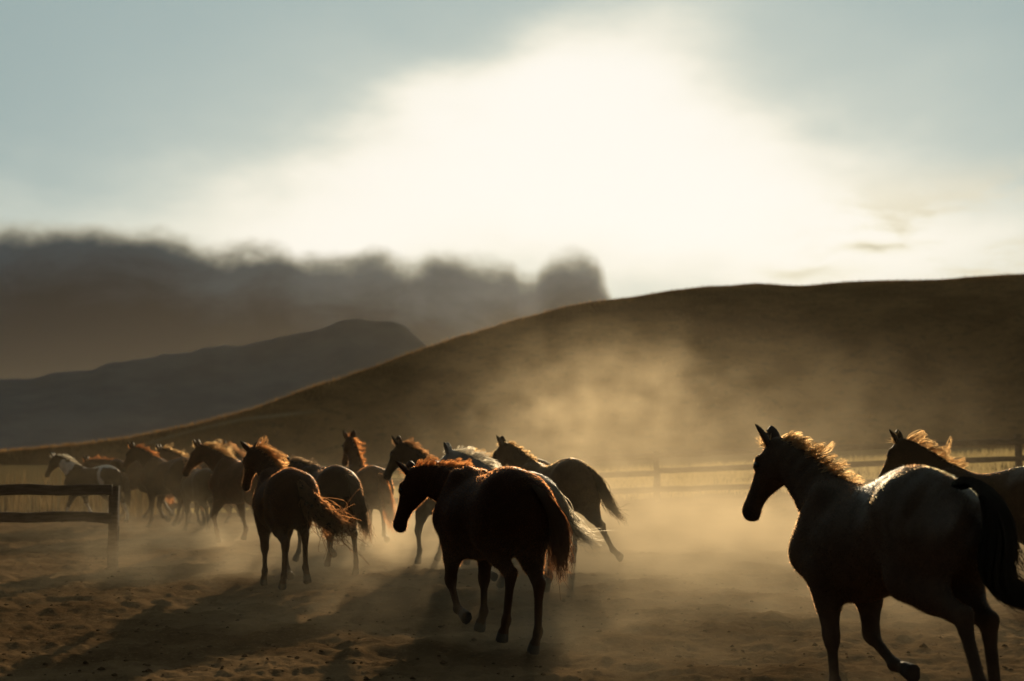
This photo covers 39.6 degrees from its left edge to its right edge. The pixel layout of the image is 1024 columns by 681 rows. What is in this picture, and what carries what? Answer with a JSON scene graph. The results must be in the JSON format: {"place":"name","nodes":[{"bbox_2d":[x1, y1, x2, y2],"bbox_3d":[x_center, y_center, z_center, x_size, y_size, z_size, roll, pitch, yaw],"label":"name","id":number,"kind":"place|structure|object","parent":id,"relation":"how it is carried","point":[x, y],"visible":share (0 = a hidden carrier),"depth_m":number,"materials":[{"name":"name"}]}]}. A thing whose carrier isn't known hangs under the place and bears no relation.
{"place":"outdoors","nodes":[
{"label":"outdoors","id":0,"kind":"place"},
{"bbox_2d":[0,319,426,449],"bbox_3d":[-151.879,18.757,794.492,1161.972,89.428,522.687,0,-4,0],"label":"mountain","id":1,"kind":"structure","parent":0,"point":[113,400],"depth_m":865.05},
{"bbox_2d":[0,448,1023,680],"bbox_3d":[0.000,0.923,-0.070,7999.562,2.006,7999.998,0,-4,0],"label":"ground","id":2,"kind":"structure","parent":0,"point":[716,525],"depth_m":15.16,"materials":[{"name":"brown soil"}]},
{"bbox_2d":[0,484,119,569],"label":"corral fence","id":3,"kind":"object","parent":2,"relation":"on","point":[111,518],"visible":0.88,"depth_m":19.93,"materials":[{"name":"brown wood"}]},
{"bbox_2d":[44,451,131,522],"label":"horse","id":4,"kind":"object","parent":2,"relation":"on","point":[74,472],"visible":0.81,"depth_m":32.20},
{"bbox_2d":[0,464,177,517],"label":"dry weeds","id":5,"kind":"object","parent":2,"relation":"on","point":[98,506],"visible":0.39,"depth_m":36.78,"materials":[{"name":"plant"}]},
{"bbox_2d":[82,454,176,517],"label":"horse","id":6,"kind":"object","parent":2,"relation":"on","point":[134,471],"visible":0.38,"depth_m":33.18},
{"bbox_2d":[121,442,207,528],"bbox_3d":[-7.308,3.057,30.127,2.642,1.837,0.674,-3,-5,37],"label":"horse","id":7,"kind":"object","parent":2,"relation":"on","point":[160,478],"visible":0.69,"depth_m":30.06},
{"bbox_2d":[154,442,242,526],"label":"horse","id":8,"kind":"object","parent":2,"relation":"on","point":[167,452],"visible":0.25,"depth_m":31.29},
{"bbox_2d":[173,461,231,532],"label":"horse","id":9,"kind":"object","parent":2,"relation":"on","point":[194,486],"visible":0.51,"depth_m":28.43},
{"bbox_2d":[182,438,278,542],"bbox_3d":[-4.793,2.666,25.157,2.762,1.868,0.706,-4,-6,43],"label":"horse","id":10,"kind":"object","parent":2,"relation":"on","point":[226,467],"visible":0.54,"depth_m":25.25},
{"bbox_2d":[219,440,253,522],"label":"horse","id":11,"kind":"object","parent":2,"relation":"on","point":[239,454],"visible":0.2,"depth_m":31.84},
{"bbox_2d":[240,435,366,589],"bbox_3d":[-2.716,2.062,17.186,0.917,1.873,2.792,3,-5,-38],"label":"horse","id":12,"kind":"object","parent":2,"relation":"on","point":[286,502],"visible":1,"depth_m":16.68},
{"bbox_2d":[282,454,377,574],"bbox_3d":[-2.639,2.381,19.770,0.649,1.617,2.595,2,-5,-30],"label":"horse","id":13,"kind":"object","parent":2,"relation":"on","point":[333,482],"visible":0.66,"depth_m":19.06},
{"bbox_2d":[341,430,396,550],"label":"horse","id":14,"kind":"object","parent":2,"relation":"on","point":[378,489],"visible":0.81,"depth_m":23.27},
{"bbox_2d":[383,435,470,564],"bbox_3d":[-0.949,2.309,20.586,0.644,1.882,2.551,4,-6,-44],"label":"horse","id":15,"kind":"object","parent":2,"relation":"on","point":[404,452],"visible":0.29,"depth_m":20.99},
{"bbox_2d":[393,455,575,654],"bbox_3d":[-0.287,1.826,12.432,0.711,1.634,2.347,2,-5,-29],"label":"horse","id":16,"kind":"object","parent":2,"relation":"on","point":[500,519],"visible":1,"depth_m":11.77},
{"bbox_2d":[459,447,550,466],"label":"horse","id":17,"kind":"object","parent":2,"relation":"on","point":[538,460],"visible":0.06,"depth_m":24.84},
{"bbox_2d":[1,536,1012,680],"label":"dirt clods","id":18,"kind":"object","parent":2,"relation":"on","point":[922,645],"visible":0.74,"depth_m":12.96,"materials":[{"name":"brown soil"}]},
{"bbox_2d":[439,442,606,591],"bbox_3d":[0.017,2.087,16.862,0.746,1.777,2.686,4,-6,-42],"label":"horse","id":19,"kind":"object","parent":2,"relation":"on","point":[578,530],"visible":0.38,"depth_m":16.46},
{"bbox_2d":[490,435,628,565],"bbox_3d":[0.625,2.223,20.244,0.817,1.915,2.658,3,-9,-36],"label":"horse","id":20,"kind":"object","parent":2,"relation":"on","point":[582,488],"visible":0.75,"depth_m":19.57},
{"bbox_2d":[168,434,1023,516],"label":"corral fence","id":21,"kind":"object","parent":2,"relation":"on","point":[1017,441],"visible":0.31,"depth_m":35.76,"materials":[{"name":"brown wood"}]},
{"bbox_2d":[175,446,1023,513],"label":"dry grass","id":22,"kind":"structure","parent":2,"relation":"on","point":[688,479],"depth_m":48.62,"materials":[{"name":"plant"}]},
{"bbox_2d":[741,424,1023,680],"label":"horse","id":23,"kind":"object","parent":2,"relation":"on","point":[935,542],"visible":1,"depth_m":8.38},
{"bbox_2d":[878,429,1023,544],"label":"horse","id":24,"kind":"object","parent":2,"relation":"on","point":[1008,485],"visible":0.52,"depth_m":15.80},
{"bbox_2d":[0,272,1023,464],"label":"hill","id":25,"kind":"structure","parent":0,"point":[939,409],"depth_m":163.37,"materials":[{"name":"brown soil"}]},
{"bbox_2d":[0,0,1023,378],"label":"sky","id":26,"kind":"structure","parent":0,"point":[177,176],"materials":[{"name":"white"}]}
]}

